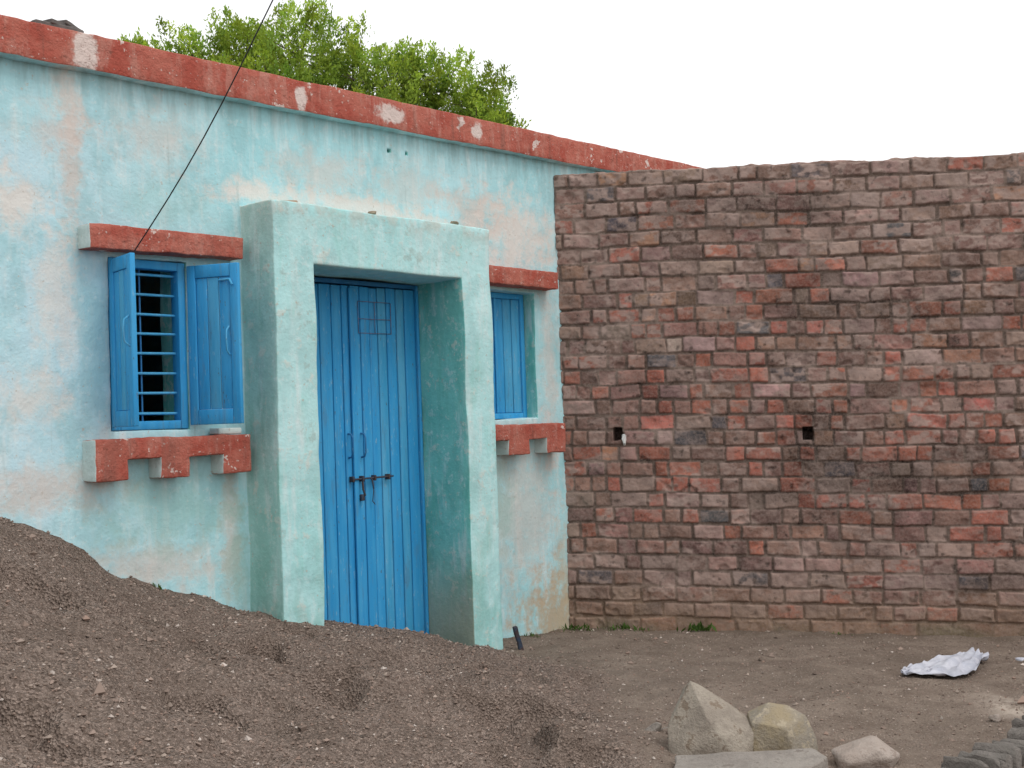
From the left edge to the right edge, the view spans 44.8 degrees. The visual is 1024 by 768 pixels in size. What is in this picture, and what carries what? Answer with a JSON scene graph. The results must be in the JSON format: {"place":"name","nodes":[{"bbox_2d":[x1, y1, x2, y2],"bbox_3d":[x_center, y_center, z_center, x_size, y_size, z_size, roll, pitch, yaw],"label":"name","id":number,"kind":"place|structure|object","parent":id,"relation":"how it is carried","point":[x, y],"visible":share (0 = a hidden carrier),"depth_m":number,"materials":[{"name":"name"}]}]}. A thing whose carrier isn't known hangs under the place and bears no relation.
{"place":"outdoors","nodes":[
{"label":"outdoors","id":0,"kind":"place"},
{"bbox_2d":[351,475,393,480],"bbox_3d":[-0.876,0.590,7.811,0.012,0.016,0.350,-4,-2,41],"label":"door bolt","id":1,"kind":"object","parent":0,"point":[373,477],"depth_m":7.81,"materials":[{"name":"black metal"}]},
{"bbox_2d":[493,298,499,412],"bbox_3d":[-0.111,-0.201,8.740,0.013,0.810,0.026,-4,-2,41],"label":"strip window","id":2,"kind":"structure","parent":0,"point":[496,356],"depth_m":8.73,"materials":[{"name":"blue wood"}]},
{"bbox_2d":[0,517,1023,767],"bbox_3d":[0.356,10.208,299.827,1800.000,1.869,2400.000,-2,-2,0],"label":"ground","id":3,"kind":"structure","parent":0,"point":[38,719],"depth_m":5.79,"materials":[{"name":"brown soil"}]},
{"bbox_2d":[125,270,373,430],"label":"back wall","id":4,"kind":"structure","parent":3,"relation":"on","point":[151,343],"depth_m":11.99,"materials":[{"name":"black"}]},
{"bbox_2d":[0,57,599,649],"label":"front wall","id":5,"kind":"structure","parent":3,"relation":"on","point":[78,149],"depth_m":6.91,"materials":[{"name":"teal paint"}]},
{"bbox_2d":[108,257,120,430],"bbox_3d":[-2.071,-0.205,6.413,0.071,0.895,0.047,-4,-2,41],"label":"window frame","id":6,"kind":"object","parent":5,"relation":"attached to","point":[116,428],"visible":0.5,"depth_m":6.38,"materials":[{"name":"blue paint"}]},
{"bbox_2d":[135,273,173,277],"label":"bar window","id":7,"kind":"structure","parent":6,"relation":"attached to","point":[154,275],"depth_m":6.63,"materials":[{"name":"blue paint"}]},
{"bbox_2d":[136,293,173,297],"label":"bar window","id":8,"kind":"structure","parent":6,"relation":"attached to","point":[154,295],"depth_m":6.63,"materials":[{"name":"blue paint"}]},
{"bbox_2d":[136,313,174,316],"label":"bar window","id":9,"kind":"structure","parent":6,"relation":"attached to","point":[151,314],"depth_m":6.62,"materials":[{"name":"blue paint"}]},
{"bbox_2d":[137,332,174,335],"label":"bar window","id":10,"kind":"structure","parent":6,"relation":"attached to","point":[157,334],"depth_m":6.63,"materials":[{"name":"blue paint"}]},
{"bbox_2d":[137,352,175,354],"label":"bar window","id":11,"kind":"structure","parent":6,"relation":"attached to","point":[156,353],"depth_m":6.62,"materials":[{"name":"blue paint"}]},
{"bbox_2d":[138,372,175,374],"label":"bar window","id":12,"kind":"structure","parent":6,"relation":"attached to","point":[156,373],"depth_m":6.61,"materials":[{"name":"blue paint"}]},
{"bbox_2d":[138,392,176,394],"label":"bar window","id":13,"kind":"structure","parent":6,"relation":"attached to","point":[148,393],"depth_m":6.59,"materials":[{"name":"blue paint"}]},
{"bbox_2d":[139,412,176,414],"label":"bar window","id":14,"kind":"structure","parent":6,"relation":"attached to","point":[157,413],"depth_m":6.61,"materials":[{"name":"blue paint"}]},
{"bbox_2d":[109,252,138,426],"bbox_3d":[-1.970,-0.214,6.236,0.064,0.861,0.299,-1,-2,-38],"label":"shutter","id":15,"kind":"object","parent":5,"relation":"attached to","point":[123,328],"visible":1,"depth_m":6.22,"materials":[{"name":"blue paint"}]},
{"bbox_2d":[120,420,180,430],"bbox_3d":[-1.921,0.219,6.553,0.071,0.045,0.362,-4,-2,41],"label":"window frame","id":16,"kind":"object","parent":5,"relation":"on","point":[154,425],"visible":0.66,"depth_m":6.55,"materials":[{"name":"blue paint"}]},
{"bbox_2d":[138,270,143,420],"bbox_3d":[-1.965,-0.204,6.566,0.010,0.820,0.010,-4,-2,41],"label":"bar window","id":17,"kind":"structure","parent":16,"relation":"on","point":[140,345],"depth_m":6.56,"materials":[{"name":"blue paint"}]},
{"bbox_2d":[135,259,176,271],"bbox_3d":[-1.951,-0.629,6.580,0.071,0.045,0.363,-4,-2,41],"label":"window frame","id":18,"kind":"object","parent":5,"relation":"attached to","point":[147,265],"visible":0.56,"depth_m":6.60,"materials":[{"name":"blue paint"}]},
{"bbox_2d":[77,222,242,260],"bbox_3d":[-1.849,-0.745,6.576,0.151,0.135,0.938,-4,-2,41],"label":"lintel window","id":19,"kind":"structure","parent":5,"relation":"attached to","point":[123,239],"depth_m":6.49,"materials":[{"name":"red paint"}]},
{"bbox_2d":[134,0,272,250],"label":"overhead wire","id":20,"kind":"object","parent":19,"relation":"attached to","point":[209,125],"visible":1,"depth_m":6.15,"materials":[{"name":"black metal"}]},
{"bbox_2d":[83,434,250,481],"bbox_3d":[-1.804,0.385,6.545,0.152,0.222,0.944,-4,-2,41],"label":"window sill","id":21,"kind":"structure","parent":5,"relation":"attached to","point":[105,459],"depth_m":6.46,"materials":[{"name":"red paint"}]},
{"bbox_2d":[210,428,240,433],"bbox_3d":[-1.572,0.258,6.813,0.090,0.034,0.149,-4,-2,41],"label":"sill block","id":22,"kind":"object","parent":21,"relation":"on","point":[225,430],"depth_m":6.77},
{"bbox_2d":[171,263,188,428],"bbox_3d":[-1.801,-0.205,6.720,0.072,0.894,0.046,-4,-2,41],"label":"window frame","id":23,"kind":"object","parent":5,"relation":"attached to","point":[179,345],"visible":0.87,"depth_m":6.70,"materials":[{"name":"blue paint"}]},
{"bbox_2d":[186,262,243,424],"bbox_3d":[-1.600,-0.214,6.647,0.311,0.861,0.064,-3,-2,17],"label":"shutter","id":24,"kind":"object","parent":5,"relation":"attached to","point":[224,356],"visible":1,"depth_m":6.66,"materials":[{"name":"blue paint"}]},
{"bbox_2d":[0,15,706,172],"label":"roof slab","id":25,"kind":"structure","parent":5,"relation":"on","point":[43,44],"depth_m":7.23,"materials":[{"name":"red paint"}]},
{"bbox_2d":[32,19,84,32],"bbox_3d":[-2.319,-1.784,6.266,0.167,0.031,0.267,-4,-2,41],"label":"roof stone","id":26,"kind":"object","parent":25,"relation":"on","point":[39,21],"visible":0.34,"depth_m":6.19,"materials":[{"name":"grey stone"}]},
{"bbox_2d":[44,19,74,27],"bbox_3d":[-2.316,-1.802,6.305,0.165,0.034,0.225,-3,-2,24],"label":"roof stone","id":27,"kind":"object","parent":26,"relation":"on","point":[54,21],"visible":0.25,"depth_m":6.20,"materials":[{"name":"grey stone"}]},
{"bbox_2d":[57,20,81,29],"bbox_3d":[-2.311,-1.819,6.344,0.165,0.031,0.185,-2,-2,7],"label":"roof stone","id":28,"kind":"object","parent":27,"relation":"on","point":[66,22],"visible":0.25,"depth_m":6.27,"materials":[{"name":"grey stone"}]},
{"bbox_2d":[314,277,414,289],"bbox_3d":[-1.040,-0.637,7.790,0.061,0.028,1.136,-4,-2,41],"label":"door frame","id":29,"kind":"object","parent":5,"relation":"attached to","point":[362,283],"visible":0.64,"depth_m":7.86,"materials":[{"name":"blue paint"}]},
{"bbox_2d":[411,286,428,633],"bbox_3d":[-0.608,0.666,8.182,0.072,2.629,0.023,-4,-2,41],"label":"door frame","id":30,"kind":"object","parent":5,"relation":"attached to","point":[421,466],"visible":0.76,"depth_m":8.16,"materials":[{"name":"blue paint"}]},
{"bbox_2d":[491,292,518,299],"bbox_3d":[-0.141,-0.626,8.771,0.056,0.041,0.531,-4,-2,41],"label":"window frame","id":31,"kind":"object","parent":5,"relation":"attached to","point":[507,296],"visible":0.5,"depth_m":8.84,"materials":[{"name":"blue paint"}]},
{"bbox_2d":[496,413,523,418],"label":"window frame","id":32,"kind":"object","parent":5,"relation":"on","point":[509,415],"visible":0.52,"depth_m":8.81,"materials":[{"name":"blue paint"}]},
{"bbox_2d":[491,298,496,412],"bbox_3d":[-0.155,-0.200,8.723,0.028,0.810,0.084,-4,-2,41],"label":"board window","id":33,"kind":"structure","parent":32,"relation":"on","point":[493,354],"depth_m":8.73,"materials":[{"name":"blue paint"}]},
{"bbox_2d":[496,299,504,412],"bbox_3d":[-0.097,-0.200,8.790,0.026,0.810,0.084,-4,-2,41],"label":"board window","id":34,"kind":"structure","parent":32,"relation":"on","point":[500,354],"depth_m":8.79,"materials":[{"name":"blue paint"}]},
{"bbox_2d":[501,299,513,412],"bbox_3d":[-0.038,-0.199,8.857,0.026,0.810,0.083,-4,-2,41],"label":"board window","id":35,"kind":"structure","parent":32,"relation":"on","point":[507,358],"depth_m":8.84,"materials":[{"name":"blue paint"}]},
{"bbox_2d":[510,300,521,412],"bbox_3d":[0.021,-0.199,8.923,0.028,0.811,0.083,-4,-2,41],"label":"board window","id":36,"kind":"structure","parent":32,"relation":"on","point":[515,351],"depth_m":8.91,"materials":[{"name":"blue paint"}]},
{"bbox_2d":[518,294,526,418],"bbox_3d":[0.063,-0.199,8.972,0.056,0.896,0.041,-4,-2,41],"label":"window frame","id":37,"kind":"object","parent":5,"relation":"attached to","point":[522,355],"visible":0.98,"depth_m":8.95,"materials":[{"name":"blue paint"}]},
{"bbox_2d":[490,266,557,290],"bbox_3d":[-0.017,-0.741,8.658,0.151,0.129,0.913,-4,-2,41],"label":"lintel window","id":38,"kind":"structure","parent":5,"relation":"attached to","point":[524,278],"depth_m":8.68,"materials":[{"name":"red paint"}]},
{"bbox_2d":[496,423,564,455],"bbox_3d":[0.028,0.387,8.628,0.151,0.221,0.932,-4,-2,41],"label":"window sill","id":39,"kind":"structure","parent":5,"relation":"attached to","point":[512,439],"depth_m":8.63,"materials":[{"name":"red paint"}]},
{"bbox_2d":[112,0,530,128],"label":"tree","id":40,"kind":"object","parent":3,"relation":"on","point":[403,69],"visible":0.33,"depth_m":17.73,"materials":[{"name":"green plant"}]},
{"bbox_2d":[512,626,523,649],"bbox_3d":[0.046,1.695,8.168,0.035,0.209,0.034,-16,2,-17],"label":"broken pipe","id":41,"kind":"object","parent":3,"relation":"on","point":[517,637],"visible":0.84,"depth_m":8.15,"materials":[{"name":"metal"}]},
{"bbox_2d":[562,623,589,630],"bbox_3d":[0.458,1.749,8.945,0.199,0.062,0.103,-2,-2,0],"label":"grass tuft","id":42,"kind":"object","parent":3,"relation":"on","point":[575,627],"visible":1,"depth_m":8.95,"materials":[{"name":"green plant"}]},
{"bbox_2d":[558,627,648,632],"bbox_3d":[0.637,1.758,8.861,0.892,0.065,0.178,-2,-2,0],"label":"grass tuft","id":43,"kind":"object","parent":3,"relation":"on","point":[602,627],"visible":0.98,"depth_m":8.89,"materials":[{"name":"green plant"}]},
{"bbox_2d":[597,622,643,631],"bbox_3d":[0.777,1.742,8.903,0.338,0.078,0.098,-2,-2,0],"label":"grass tuft","id":44,"kind":"object","parent":3,"relation":"on","point":[624,626],"visible":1,"depth_m":8.89,"materials":[{"name":"green plant"}]},
{"bbox_2d":[644,722,665,730],"bbox_3d":[0.710,1.650,5.923,0.199,0.084,0.051,-1,-2,-23],"label":"rock","id":45,"kind":"object","parent":3,"relation":"on","point":[655,726],"visible":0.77,"depth_m":5.89,"materials":[{"name":"grey stone"}]},
{"bbox_2d":[676,620,716,631],"bbox_3d":[1.307,1.719,8.792,0.287,0.089,0.112,-2,-2,0],"label":"grass tuft","id":46,"kind":"object","parent":3,"relation":"on","point":[698,627],"visible":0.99,"depth_m":8.79,"materials":[{"name":"green plant"}]},
{"bbox_2d":[666,682,752,754],"bbox_3d":[0.903,1.527,5.668,0.402,0.336,0.329,-2,-2,0],"label":"rock","id":47,"kind":"object","parent":3,"relation":"on","point":[702,720],"visible":0.79,"depth_m":5.57,"materials":[{"name":"stone"}]},
{"bbox_2d":[673,748,828,767],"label":"stone slab","id":48,"kind":"object","parent":3,"relation":"on","point":[803,758],"depth_m":5.24,"materials":[{"name":"grey stone"}]},
{"bbox_2d":[748,703,818,750],"bbox_3d":[1.226,1.562,5.641,0.311,0.227,0.227,-2,-2,-6],"label":"rock","id":49,"kind":"object","parent":3,"relation":"on","point":[777,726],"visible":0.77,"depth_m":5.57,"materials":[{"name":"beige stone"}]},
{"bbox_2d":[554,152,1023,636],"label":"masonry","id":50,"kind":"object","parent":3,"relation":"on","point":[800,385],"visible":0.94,"depth_m":8.80,"materials":[{"name":"brick"}]},
{"bbox_2d":[831,734,899,767],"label":"rock","id":51,"kind":"object","parent":3,"relation":"on","point":[870,751],"visible":1,"depth_m":5.29,"materials":[{"name":"stone"}]},
{"bbox_2d":[901,647,988,676],"bbox_3d":[2.631,1.667,7.413,0.331,0.072,0.879,-4,-2,40],"label":"discarded cloth","id":52,"kind":"object","parent":3,"relation":"on","point":[961,663],"visible":1,"depth_m":7.36,"materials":[{"name":"white fabric"}]},
{"bbox_2d":[941,716,1023,767],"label":"stone edging","id":53,"kind":"object","parent":3,"relation":"on","point":[1008,752],"visible":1,"depth_m":5.17,"materials":[{"name":"grey stone"}]},
{"bbox_2d":[988,714,1000,721],"bbox_3d":[2.360,1.635,6.069,0.066,0.055,0.102,-2,-2,7],"label":"rock","id":54,"kind":"object","parent":3,"relation":"on","point":[995,717],"visible":1,"depth_m":6.04,"materials":[{"name":"stone"}]},
{"bbox_2d":[0,0,1023,167],"label":"sky","id":55,"kind":"structure","parent":0,"point":[697,83],"materials":[{"name":"white"}]},
{"label":"door","id":56,"kind":"object","parent":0,"visible":0},
{"bbox_2d":[315,284,326,619],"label":"door plank","id":57,"kind":"object","parent":56,"relation":"attached to","point":[321,464],"depth_m":7.54,"materials":[{"name":"blue paint"}]},
{"bbox_2d":[317,283,339,621],"bbox_3d":[-1.122,0.656,7.594,0.033,2.547,0.092,-4,-2,41],"label":"door plank","id":58,"kind":"object","parent":56,"relation":"attached to","point":[328,454],"depth_m":7.59,"materials":[{"name":"blue paint"}]},
{"bbox_2d":[329,285,349,622],"bbox_3d":[-1.062,0.657,7.662,0.033,2.545,0.077,-4,-2,41],"label":"door plank","id":59,"kind":"object","parent":56,"relation":"attached to","point":[340,474],"depth_m":7.66,"materials":[{"name":"blue paint"}]},
{"bbox_2d":[339,285,357,624],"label":"door plank","id":60,"kind":"object","parent":56,"relation":"attached to","point":[348,453],"depth_m":7.71,"materials":[{"name":"blue paint"}]},
{"bbox_2d":[348,433,353,458],"bbox_3d":[-0.998,0.383,7.692,0.048,0.161,0.012,-4,-2,41],"label":"door pull","id":61,"kind":"object","parent":60,"relation":"attached to","point":[352,445],"depth_m":7.68,"materials":[{"name":"blue paint"}]},
{"bbox_2d":[348,288,362,625],"bbox_3d":[-0.968,0.664,7.724,0.017,2.530,0.034,-4,-2,41],"label":"door cover strip","id":62,"kind":"object","parent":56,"relation":"attached to","point":[355,458],"depth_m":7.72,"materials":[{"name":"blue wood"}]},
{"bbox_2d":[349,476,354,481],"bbox_3d":[-0.991,0.590,7.693,0.036,0.035,0.016,-4,-2,41],"label":"bolt staple","id":63,"kind":"object","parent":62,"relation":"attached to","point":[352,477],"visible":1,"depth_m":7.68,"materials":[{"name":"metal"}]},
{"bbox_2d":[362,481,365,495],"bbox_3d":[-0.926,0.648,7.745,0.024,0.104,0.028,-4,-2,41],"label":"hasp","id":64,"kind":"object","parent":62,"relation":"attached to","point":[363,490],"visible":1,"depth_m":7.74,"materials":[{"name":"metal"}]},
{"bbox_2d":[360,494,364,500],"bbox_3d":[-0.934,0.707,7.742,0.022,0.040,0.030,-4,-2,41],"label":"padlock","id":65,"kind":"object","parent":64,"relation":"attached to","point":[362,497],"visible":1,"depth_m":7.73,"materials":[{"name":"metal"}]},
{"label":"door backing","id":66,"kind":"object","parent":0,"visible":0},
{"bbox_2d":[347,286,367,625],"bbox_3d":[-0.961,0.656,7.776,0.035,2.548,0.071,-4,-2,41],"label":"door plank","id":67,"kind":"object","parent":66,"relation":"attached to","point":[361,467],"depth_m":7.78,"materials":[{"name":"blue paint"}]},
{"bbox_2d":[360,432,366,457],"bbox_3d":[-0.929,0.383,7.771,0.048,0.161,0.012,-4,-2,41],"label":"door pull","id":68,"kind":"object","parent":67,"relation":"attached to","point":[365,445],"depth_m":7.76,"materials":[{"name":"blue paint"}]},
{"bbox_2d":[358,287,377,625],"bbox_3d":[-0.909,0.657,7.833,0.038,2.546,0.074,-4,-2,41],"label":"door plank","id":69,"kind":"object","parent":66,"relation":"attached to","point":[368,465],"depth_m":7.82,"materials":[{"name":"blue paint"}]},
{"bbox_2d":[368,288,385,626],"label":"door plank","id":70,"kind":"object","parent":66,"relation":"attached to","point":[377,472],"depth_m":7.89,"materials":[{"name":"blue paint"}]},
{"bbox_2d":[374,288,394,628],"bbox_3d":[-0.811,0.656,7.947,0.034,2.548,0.070,-4,-2,41],"label":"door plank","id":71,"kind":"object","parent":66,"relation":"attached to","point":[385,469],"depth_m":7.94,"materials":[{"name":"blue paint"}]},
{"bbox_2d":[384,288,404,628],"bbox_3d":[-0.757,0.655,8.008,0.034,2.549,0.080,-4,-2,41],"label":"door plank","id":72,"kind":"object","parent":66,"relation":"attached to","point":[395,479],"depth_m":8.00,"materials":[{"name":"blue paint"}]},
{"bbox_2d":[394,290,412,630],"bbox_3d":[-0.704,0.657,8.068,0.035,2.546,0.066,-4,-2,41],"label":"door plank","id":73,"kind":"object","parent":66,"relation":"attached to","point":[403,451],"depth_m":8.06,"materials":[{"name":"blue paint"}]},
{"bbox_2d":[403,290,424,633],"bbox_3d":[-0.648,0.657,8.130,0.038,2.547,0.092,-4,-2,41],"label":"door plank","id":74,"kind":"object","parent":66,"relation":"attached to","point":[413,464],"depth_m":8.12,"materials":[{"name":"blue paint"}]}
]}

